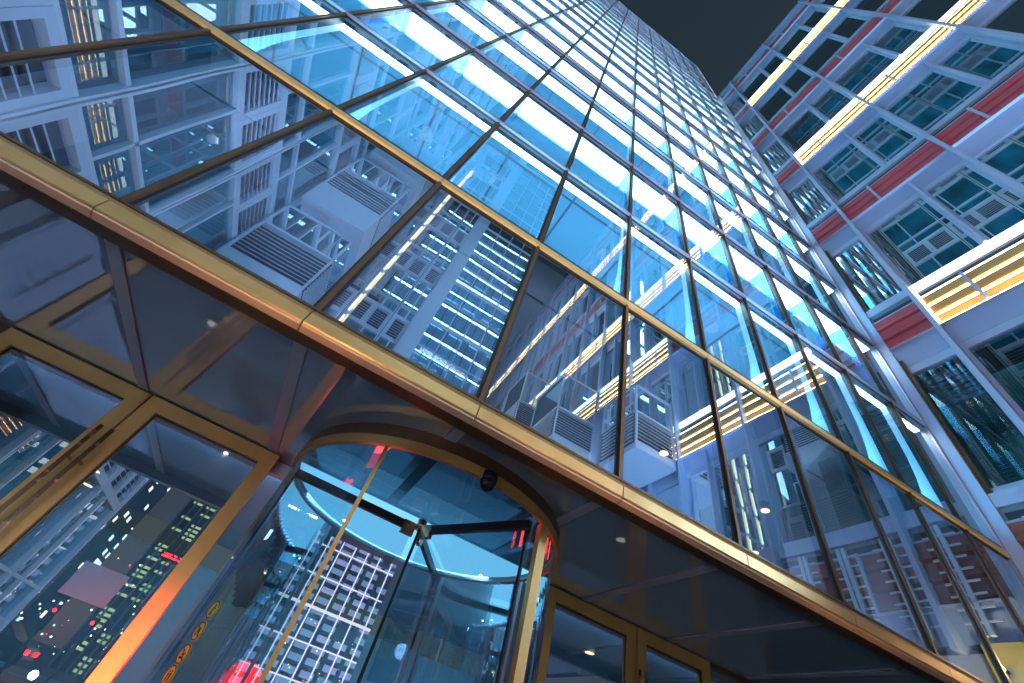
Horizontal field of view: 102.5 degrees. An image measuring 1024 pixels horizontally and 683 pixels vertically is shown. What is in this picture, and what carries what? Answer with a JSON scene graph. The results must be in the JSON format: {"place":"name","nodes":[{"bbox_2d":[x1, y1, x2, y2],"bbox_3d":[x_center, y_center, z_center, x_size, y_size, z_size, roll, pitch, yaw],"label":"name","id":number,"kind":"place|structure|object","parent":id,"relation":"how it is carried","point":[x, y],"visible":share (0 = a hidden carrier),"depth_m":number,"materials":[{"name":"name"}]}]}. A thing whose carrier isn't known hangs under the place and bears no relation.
{"place":"outdoors","nodes":[
{"label":"outdoors","id":0,"kind":"place"},
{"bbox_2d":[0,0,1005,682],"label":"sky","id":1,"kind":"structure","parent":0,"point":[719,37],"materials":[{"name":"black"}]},
{"label":"ground","id":2,"kind":"structure","parent":0,"visible":0},
{"bbox_2d":[222,661,261,682],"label":"red beacon","id":3,"kind":"object","parent":2,"relation":"on","point":[236,672],"visible":0.65,"depth_m":3.11,"materials":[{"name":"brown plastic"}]},
{"bbox_2d":[0,0,1023,682],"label":"glass tower","id":4,"kind":"structure","parent":2,"relation":"on","point":[562,260],"depth_m":3.42,"materials":[{"name":"blue glass"}]},
{"bbox_2d":[0,327,151,522],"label":"glass door","id":5,"kind":"structure","parent":4,"relation":"attached to","point":[132,398],"depth_m":2.62,"materials":[{"name":"gold metal"}]},
{"bbox_2d":[0,0,199,51],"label":"window pane","id":6,"kind":"structure","parent":4,"relation":"in","point":[24,24],"depth_m":2.33,"materials":[{"name":"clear glass"}]},
{"bbox_2d":[0,396,279,682],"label":"glass door","id":7,"kind":"structure","parent":4,"relation":"attached to","point":[23,520],"depth_m":2.43,"materials":[{"name":"gold metal"}]},
{"bbox_2d":[57,561,129,608],"bbox_3d":[-2.227,1.296,2.193,0.230,0.155,0.003,31,-48,-11],"label":"notice","id":8,"kind":"object","parent":7,"relation":"attached to","point":[89,582],"visible":1,"depth_m":2.19,"materials":[{"name":"grey paper"}]},
{"bbox_2d":[0,36,323,182],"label":"window pane","id":9,"kind":"structure","parent":4,"relation":"in","point":[155,112],"depth_m":2.19,"materials":[{"name":"blue glass"}]},
{"bbox_2d":[178,116,433,238],"bbox_3d":[-1.143,-0.942,2.547,0.923,1.802,0.003,31,-48,-11],"label":"window pane","id":10,"kind":"structure","parent":4,"relation":"in","point":[327,170],"depth_m":2.61,"materials":[{"name":"blue glass"}]},
{"bbox_2d":[139,423,559,682],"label":"revolving door","id":11,"kind":"structure","parent":4,"relation":"attached to","point":[416,498],"depth_m":2.62,"materials":[{"name":"gold metal"}]},
{"bbox_2d":[160,664,177,682],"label":"warning sticker","id":12,"kind":"object","parent":11,"relation":"attached to","point":[169,674],"visible":1,"depth_m":1.61,"materials":[{"name":"orange plastic"}]},
{"bbox_2d":[175,643,191,664],"bbox_3d":[-1.330,1.264,1.661,0.072,0.072,0.002,-16,-56,28],"label":"warning sticker","id":13,"kind":"object","parent":11,"relation":"attached to","point":[182,654],"visible":1,"depth_m":1.66,"materials":[{"name":"orange plastic"}]},
{"bbox_2d":[191,621,206,640],"bbox_3d":[-1.312,1.212,1.720,0.072,0.072,0.002,-16,-56,28],"label":"warning sticker","id":14,"kind":"object","parent":11,"relation":"attached to","point":[198,630],"visible":1,"depth_m":1.72,"materials":[{"name":"yellow"}]},
{"bbox_2d":[480,470,497,491],"bbox_3d":[-0.133,0.777,2.261,0.093,0.102,0.093,31,-48,-11],"label":"dome camera","id":15,"kind":"object","parent":11,"relation":"attached to","point":[488,480],"visible":1,"depth_m":2.23,"materials":[{"name":"black plastic"}]},
{"bbox_2d":[389,188,533,314],"bbox_3d":[-0.365,-0.475,2.719,0.923,1.802,0.001,31,-48,-11],"label":"window pane","id":16,"kind":"structure","parent":4,"relation":"in","point":[447,233],"depth_m":2.91,"materials":[{"name":"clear glass"}]},
{"bbox_2d":[440,2,502,39],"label":"window pane","id":17,"kind":"structure","parent":4,"relation":"in","point":[457,8],"depth_m":6.59,"materials":[{"name":"blue glass"}]},
{"bbox_2d":[464,0,524,33],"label":"window pane","id":18,"kind":"structure","parent":4,"relation":"in","point":[489,9],"depth_m":7.57,"materials":[{"name":"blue glass"}]},
{"bbox_2d":[480,37,547,84],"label":"window pane","id":19,"kind":"structure","parent":4,"relation":"in","point":[504,51],"depth_m":6.45,"materials":[{"name":"blue glass"}]},
{"bbox_2d":[496,0,539,24],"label":"window pane","id":20,"kind":"structure","parent":4,"relation":"in","point":[514,6],"depth_m":8.90,"materials":[{"name":"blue glass"}]},
{"bbox_2d":[510,28,561,66],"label":"window pane","id":21,"kind":"structure","parent":4,"relation":"in","point":[528,39],"depth_m":7.75,"materials":[{"name":"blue glass"}]},
{"bbox_2d":[520,0,551,17],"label":"window pane","id":22,"kind":"structure","parent":4,"relation":"in","point":[534,5],"depth_m":10.24,"materials":[{"name":"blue glass"}]},
{"bbox_2d":[531,21,572,52],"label":"window pane","id":23,"kind":"structure","parent":4,"relation":"in","point":[542,28],"depth_m":9.09,"materials":[{"name":"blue glass"}]},
{"bbox_2d":[535,72,590,123],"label":"window pane","id":24,"kind":"structure","parent":4,"relation":"in","point":[553,87],"depth_m":6.63,"materials":[{"name":"blue glass"}]},
{"bbox_2d":[546,16,580,42],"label":"window pane","id":25,"kind":"structure","parent":4,"relation":"in","point":[554,21],"depth_m":10.41,"materials":[{"name":"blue glass"}]},
{"bbox_2d":[515,253,622,428],"bbox_3d":[0.413,-0.009,2.890,0.923,1.802,0.001,31,-48,-11],"label":"window pane","id":26,"kind":"structure","parent":4,"relation":"in","point":[581,326],"depth_m":2.99,"materials":[{"name":"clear glass"}]},
{"bbox_2d":[557,12,586,34],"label":"window pane","id":27,"kind":"structure","parent":4,"relation":"in","point":[563,15],"depth_m":11.73,"materials":[{"name":"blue glass"}]},
{"bbox_2d":[554,57,597,97],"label":"window pane","id":28,"kind":"structure","parent":4,"relation":"in","point":[565,68],"depth_m":7.93,"materials":[{"name":"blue glass"}]},
{"bbox_2d":[566,9,591,28],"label":"window pane","id":29,"kind":"structure","parent":4,"relation":"in","point":[570,11],"depth_m":13.04,"materials":[{"name":"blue glass"}]},
{"bbox_2d":[567,47,603,80],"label":"window pane","id":30,"kind":"structure","parent":4,"relation":"in","point":[575,54],"depth_m":9.25,"materials":[{"name":"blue glass"}]},
{"bbox_2d":[537,586,641,682],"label":"glass door","id":31,"kind":"structure","parent":4,"relation":"attached to","point":[627,631],"depth_m":3.40,"materials":[{"name":"gold metal"}]},
{"bbox_2d":[577,38,607,66],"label":"window pane","id":32,"kind":"structure","parent":4,"relation":"in","point":[583,44],"depth_m":10.58,"materials":[{"name":"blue glass"}]},
{"bbox_2d":[584,32,610,55],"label":"window pane","id":33,"kind":"structure","parent":4,"relation":"in","point":[588,36],"depth_m":11.90,"materials":[{"name":"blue glass"}]},
{"bbox_2d":[589,104,631,152],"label":"window pane","id":34,"kind":"structure","parent":4,"relation":"in","point":[610,126],"depth_m":6.98,"materials":[{"name":"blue glass"}]},
{"bbox_2d":[595,85,632,128],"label":"window pane","id":35,"kind":"structure","parent":4,"relation":"in","point":[605,98],"depth_m":8.10,"materials":[{"name":"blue glass"}]},
{"bbox_2d":[602,71,633,105],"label":"window pane","id":36,"kind":"structure","parent":4,"relation":"in","point":[611,82],"depth_m":9.42,"materials":[{"name":"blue glass"}]},
{"bbox_2d":[607,60,634,89],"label":"window pane","id":37,"kind":"structure","parent":4,"relation":"in","point":[616,70],"depth_m":10.76,"materials":[{"name":"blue glass"}]},
{"bbox_2d":[611,51,634,76],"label":"window pane","id":38,"kind":"structure","parent":4,"relation":"in","point":[615,57],"depth_m":12.07,"materials":[{"name":"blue glass"}]},
{"bbox_2d":[637,71,659,96],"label":"window pane","id":39,"kind":"structure","parent":4,"relation":"in","point":[640,77],"depth_m":12.24,"materials":[{"name":"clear glass"}]},
{"bbox_2d":[636,82,662,111],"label":"window pane","id":40,"kind":"structure","parent":4,"relation":"in","point":[640,89],"depth_m":10.91,"materials":[{"name":"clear glass"}]},
{"bbox_2d":[552,0,748,148],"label":"window panes","id":41,"kind":"structure","parent":4,"relation":"in","point":[558,2],"depth_m":18.60,"materials":[{"name":"blue glass"}]},
{"bbox_2d":[636,94,665,131],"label":"window pane","id":42,"kind":"structure","parent":4,"relation":"in","point":[642,106],"depth_m":9.60,"materials":[{"name":"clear glass"}]},
{"bbox_2d":[635,112,669,157],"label":"window pane","id":43,"kind":"structure","parent":4,"relation":"in","point":[644,128],"depth_m":8.27,"materials":[{"name":"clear glass"}]},
{"bbox_2d":[634,135,675,195],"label":"window pane","id":44,"kind":"structure","parent":4,"relation":"in","point":[648,160],"depth_m":6.92,"materials":[{"name":"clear glass"}]},
{"bbox_2d":[660,89,684,116],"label":"window pane","id":45,"kind":"structure","parent":4,"relation":"in","point":[665,97],"depth_m":12.41,"materials":[{"name":"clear glass"}]},
{"bbox_2d":[636,627,711,682],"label":"glass door","id":46,"kind":"structure","parent":4,"relation":"attached to","point":[700,665],"depth_m":3.60,"materials":[{"name":"gold metal"}]},
{"bbox_2d":[663,102,689,133],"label":"window pane","id":47,"kind":"structure","parent":4,"relation":"in","point":[673,115],"depth_m":11.09,"materials":[{"name":"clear glass"}]},
{"bbox_2d":[624,311,733,540],"bbox_3d":[1.191,0.458,3.061,0.923,1.802,0.001,31,-48,-11],"label":"window pane","id":48,"kind":"structure","parent":4,"relation":"in","point":[670,432],"depth_m":2.89,"materials":[{"name":"blue glass"}]},
{"bbox_2d":[666,118,696,155],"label":"window pane","id":49,"kind":"structure","parent":4,"relation":"in","point":[679,135],"depth_m":9.76,"materials":[{"name":"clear glass"}]},
{"bbox_2d":[669,138,705,184],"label":"window pane","id":50,"kind":"structure","parent":4,"relation":"in","point":[683,158],"depth_m":8.45,"materials":[{"name":"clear glass"}]},
{"bbox_2d":[683,107,707,134],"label":"window pane","id":51,"kind":"structure","parent":4,"relation":"in","point":[692,118],"depth_m":12.59,"materials":[{"name":"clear glass"}]},
{"bbox_2d":[674,165,719,227],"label":"window pane","id":52,"kind":"structure","parent":4,"relation":"in","point":[691,192],"depth_m":7.10,"materials":[{"name":"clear glass"}]},
{"bbox_2d":[688,122,716,154],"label":"window pane","id":53,"kind":"structure","parent":4,"relation":"in","point":[696,133],"depth_m":11.26,"materials":[{"name":"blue glass"}]},
{"bbox_2d":[694,140,726,178],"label":"window pane","id":54,"kind":"structure","parent":4,"relation":"in","point":[704,154],"depth_m":9.95,"materials":[{"name":"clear glass"}]},
{"bbox_2d":[706,126,730,152],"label":"window pane","id":55,"kind":"structure","parent":4,"relation":"in","point":[714,136],"depth_m":12.77,"materials":[{"name":"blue glass"}]},
{"bbox_2d":[702,163,741,212],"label":"window pane","id":56,"kind":"structure","parent":4,"relation":"in","point":[716,183],"depth_m":8.62,"materials":[{"name":"blue glass"}]},
{"bbox_2d":[713,142,741,173],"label":"window pane","id":57,"kind":"structure","parent":4,"relation":"in","point":[722,153],"depth_m":11.45,"materials":[{"name":"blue glass"}]},
{"bbox_2d":[712,194,761,259],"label":"window pane","id":58,"kind":"structure","parent":4,"relation":"in","point":[734,225],"depth_m":7.27,"materials":[{"name":"blue glass"}]},
{"bbox_2d":[722,162,755,201],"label":"window pane","id":59,"kind":"structure","parent":4,"relation":"in","point":[734,178],"depth_m":10.11,"materials":[{"name":"blue glass"}]},
{"bbox_2d":[728,143,752,169],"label":"window pane","id":60,"kind":"structure","parent":4,"relation":"in","point":[737,154],"depth_m":12.94,"materials":[{"name":"blue glass"}]},
{"bbox_2d":[737,161,766,193],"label":"window pane","id":61,"kind":"structure","parent":4,"relation":"in","point":[748,174],"depth_m":11.61,"materials":[{"name":"blue glass"}]},
{"bbox_2d":[727,238,780,304],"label":"window pane","id":62,"kind":"structure","parent":4,"relation":"in","point":[755,268],"depth_m":6.28,"materials":[{"name":"blue glass"}]},
{"bbox_2d":[733,187,774,237],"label":"window pane","id":63,"kind":"structure","parent":4,"relation":"in","point":[751,210],"depth_m":8.79,"materials":[{"name":"blue glass"}]},
{"bbox_2d":[749,183,783,222],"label":"window pane","id":64,"kind":"structure","parent":4,"relation":"in","point":[763,200],"depth_m":10.29,"materials":[{"name":"blue glass"}]},
{"bbox_2d":[760,179,787,210],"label":"window pane","id":65,"kind":"structure","parent":4,"relation":"in","point":[772,193],"depth_m":11.78,"materials":[{"name":"blue glass"}]},
{"bbox_2d":[710,365,838,602],"bbox_3d":[1.968,0.924,3.232,0.923,1.802,0.004,31,-48,-11],"label":"window pane","id":66,"kind":"structure","parent":4,"relation":"in","point":[775,520],"depth_m":3.05,"materials":[{"name":"blue glass"}]},
{"bbox_2d":[748,221,800,288],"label":"window pane","id":67,"kind":"structure","parent":4,"relation":"in","point":[771,251],"depth_m":7.45,"materials":[{"name":"blue glass"}]},
{"bbox_2d":[763,210,805,261],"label":"window pane","id":68,"kind":"structure","parent":4,"relation":"in","point":[782,233],"depth_m":8.97,"materials":[{"name":"blue glass"}]},
{"bbox_2d":[775,203,805,239],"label":"window pane","id":69,"kind":"structure","parent":4,"relation":"in","point":[787,217],"depth_m":10.45,"materials":[{"name":"blue glass"}]},
{"bbox_2d":[776,274,812,311],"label":"window pane","id":70,"kind":"structure","parent":4,"relation":"in","point":[799,294],"depth_m":6.70,"materials":[{"name":"blue glass"}]},
{"bbox_2d":[782,247,838,316],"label":"window pane","id":71,"kind":"structure","parent":4,"relation":"in","point":[807,278],"depth_m":7.62,"materials":[{"name":"blue glass"}]},
{"bbox_2d":[792,233,831,280],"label":"window pane","id":72,"kind":"structure","parent":4,"relation":"in","point":[809,253],"depth_m":9.13,"materials":[{"name":"blue glass"}]},
{"bbox_2d":[815,272,867,337],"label":"window pane","id":73,"kind":"structure","parent":4,"relation":"in","point":[834,294],"depth_m":7.77,"materials":[{"name":"blue glass"}]},
{"bbox_2d":[810,300,882,392],"bbox_3d":[5.107,0.035,6.323,0.923,1.773,0.002,31,-48,-11],"label":"window pane","id":74,"kind":"structure","parent":4,"relation":"in","point":[848,352],"depth_m":6.28,"materials":[{"name":"blue glass"}]},
{"bbox_2d":[784,413,929,650],"bbox_3d":[2.746,1.391,3.403,0.923,1.802,0.003,31,-48,-11],"label":"window pane","id":75,"kind":"structure","parent":4,"relation":"in","point":[869,580],"depth_m":3.22,"materials":[{"name":"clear glass"}]},
{"bbox_2d":[849,329,918,418],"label":"window pane","id":76,"kind":"structure","parent":4,"relation":"in","point":[880,369],"depth_m":6.46,"materials":[{"name":"blue glass"}]},
{"bbox_2d":[849,374,930,473],"bbox_3d":[4.706,1.175,5.040,0.923,1.752,0.001,31,-48,-11],"label":"window pane","id":77,"kind":"structure","parent":4,"relation":"in","point":[879,402],"depth_m":5.42,"materials":[{"name":"blue glass"}]},
{"bbox_2d":[895,406,959,483],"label":"window pane","id":78,"kind":"structure","parent":4,"relation":"in","point":[921,430],"depth_m":5.63,"materials":[{"name":"clear glass"}]},
{"bbox_2d":[852,458,1004,682],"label":"window pane","id":79,"kind":"structure","parent":4,"relation":"in","point":[954,634],"depth_m":3.42,"materials":[{"name":"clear glass"}]},
{"bbox_2d":[914,498,1023,682],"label":"window pane","id":80,"kind":"structure","parent":4,"relation":"in","point":[1005,635],"depth_m":3.76,"materials":[{"name":"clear glass"}]},
{"bbox_2d":[973,537,1023,622],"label":"window pane","id":81,"kind":"structure","parent":4,"relation":"in","point":[1001,567],"depth_m":4.26,"materials":[{"name":"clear glass"}]},
{"bbox_2d":[716,0,1023,576],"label":"office block","id":82,"kind":"structure","parent":2,"relation":"on","point":[884,140],"depth_m":8.28,"materials":[{"name":"metal"}]},
{"bbox_2d":[728,94,745,114],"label":"window","id":83,"kind":"structure","parent":82,"relation":"in","point":[737,103],"depth_m":19.38,"materials":[{"name":"glass"}]},
{"bbox_2d":[742,113,763,138],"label":"window","id":84,"kind":"structure","parent":82,"relation":"in","point":[753,124],"depth_m":16.62,"materials":[{"name":"glass"}]},
{"bbox_2d":[740,70,768,100],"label":"window","id":85,"kind":"structure","parent":82,"relation":"in","point":[760,77],"depth_m":18.76,"materials":[{"name":"glass"}]},
{"bbox_2d":[761,53,784,75],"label":"window","id":86,"kind":"structure","parent":82,"relation":"in","point":[774,61],"depth_m":18.13,"materials":[{"name":"glass"}]},
{"bbox_2d":[756,85,792,121],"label":"window","id":87,"kind":"structure","parent":82,"relation":"in","point":[780,96],"depth_m":16.01,"materials":[{"name":"glass"}]},
{"bbox_2d":[760,138,790,171],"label":"window","id":88,"kind":"structure","parent":82,"relation":"in","point":[775,154],"depth_m":13.85,"materials":[{"name":"glass"}]},
{"bbox_2d":[776,26,811,56],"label":"window","id":89,"kind":"structure","parent":82,"relation":"in","point":[798,35],"depth_m":17.51,"materials":[{"name":"glass"}]},
{"bbox_2d":[781,66,812,93],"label":"window","id":90,"kind":"structure","parent":82,"relation":"in","point":[798,77],"depth_m":15.39,"materials":[{"name":"glass"}]},
{"bbox_2d":[778,107,827,153],"bbox_3d":[9.327,-6.758,13.182,0.080,2.257,1.071,31,-48,-11],"label":"window","id":91,"kind":"structure","parent":82,"relation":"in","point":[808,122],"depth_m":13.24,"materials":[{"name":"glass"}]},
{"bbox_2d":[788,175,831,222],"bbox_3d":[8.024,-3.814,11.080,0.080,2.257,0.668,31,-48,-11],"label":"window","id":92,"kind":"structure","parent":82,"relation":"in","point":[809,199],"depth_m":11.09,"materials":[{"name":"glass"}]},
{"bbox_2d":[800,7,829,28],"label":"window","id":93,"kind":"structure","parent":82,"relation":"in","point":[816,15],"depth_m":16.87,"materials":[{"name":"glass"}]},
{"bbox_2d":[799,35,845,71],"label":"window","id":94,"kind":"structure","parent":82,"relation":"in","point":[823,51],"depth_m":14.75,"materials":[{"name":"glass"}]},
{"bbox_2d":[809,85,853,120],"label":"window","id":95,"kind":"structure","parent":82,"relation":"in","point":[831,100],"depth_m":12.62,"materials":[{"name":"glass"}]},
{"bbox_2d":[810,139,882,201],"bbox_3d":[8.479,-4.346,10.466,0.080,2.257,1.071,31,-48,-11],"label":"window","id":96,"kind":"structure","parent":82,"relation":"in","point":[849,165],"depth_m":10.47,"materials":[{"name":"glass"}]},
{"bbox_2d":[828,13,868,38],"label":"window","id":97,"kind":"structure","parent":82,"relation":"in","point":[849,23],"depth_m":14.12,"materials":[{"name":"glass"}]},
{"bbox_2d":[832,48,897,94],"bbox_3d":[10.239,-7.826,11.948,0.080,2.257,1.071,31,-48,-11],"label":"window","id":98,"kind":"structure","parent":82,"relation":"in","point":[870,63],"depth_m":11.98,"materials":[{"name":"glass"}]},
{"bbox_2d":[830,235,902,309],"bbox_3d":[7.176,-1.402,8.364,0.080,2.257,0.668,31,-48,-11],"label":"window","id":99,"kind":"structure","parent":82,"relation":"in","point":[870,279],"depth_m":8.31,"materials":[{"name":"glass"}]},
{"bbox_2d":[852,0,885,11],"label":"window","id":100,"kind":"structure","parent":82,"relation":"in","point":[869,5],"depth_m":13.67,"materials":[{"name":"glass"}]},
{"bbox_2d":[851,113,919,162],"bbox_3d":[8.931,-4.876,9.854,0.080,2.257,0.691,31,-48,-11],"label":"window","id":101,"kind":"structure","parent":82,"relation":"in","point":[882,136],"depth_m":9.85,"materials":[{"name":"glass"}]},
{"bbox_2d":[870,21,929,54],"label":"window","id":102,"kind":"structure","parent":82,"relation":"in","point":[897,37],"depth_m":11.37,"materials":[{"name":"glass"}]},
{"bbox_2d":[862,192,982,286],"bbox_3d":[7.631,-1.935,7.749,0.080,2.257,1.071,31,-48,-11],"label":"window","id":103,"kind":"structure","parent":82,"relation":"in","point":[916,238],"depth_m":7.69,"materials":[{"name":"glass"}]},
{"bbox_2d":[900,0,959,20],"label":"window","id":104,"kind":"structure","parent":82,"relation":"in","point":[934,10],"depth_m":10.87,"materials":[{"name":"glass"}]},
{"bbox_2d":[883,67,984,131],"bbox_3d":[9.391,-5.415,9.232,0.080,2.257,1.071,31,-48,-11],"label":"window","id":105,"kind":"structure","parent":82,"relation":"in","point":[936,93],"depth_m":9.21,"materials":[{"name":"glass"}]},
{"bbox_2d":[908,347,1023,492],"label":"window","id":106,"kind":"structure","parent":82,"relation":"in","point":[948,354],"depth_m":6.18,"materials":[{"name":"metal"}]},
{"bbox_2d":[921,160,1023,240],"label":"window","id":107,"kind":"structure","parent":82,"relation":"in","point":[990,207],"depth_m":7.10,"materials":[{"name":"glass"}]},
{"bbox_2d":[935,34,1023,80],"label":"window","id":108,"kind":"structure","parent":82,"relation":"in","point":[983,57],"depth_m":8.60,"materials":[{"name":"glass"}]},
{"bbox_2d":[959,313,1023,417],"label":"window","id":109,"kind":"structure","parent":82,"relation":"in","point":[1017,322],"depth_m":5.82,"materials":[{"name":"metal"}]},
{"bbox_2d":[969,117,1023,185],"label":"window","id":110,"kind":"structure","parent":82,"relation":"in","point":[1004,153],"depth_m":7.14,"materials":[{"name":"glass"}]},
{"bbox_2d":[977,0,1023,33],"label":"window","id":111,"kind":"structure","parent":82,"relation":"in","point":[1009,17],"depth_m":8.58,"materials":[{"name":"glass"}]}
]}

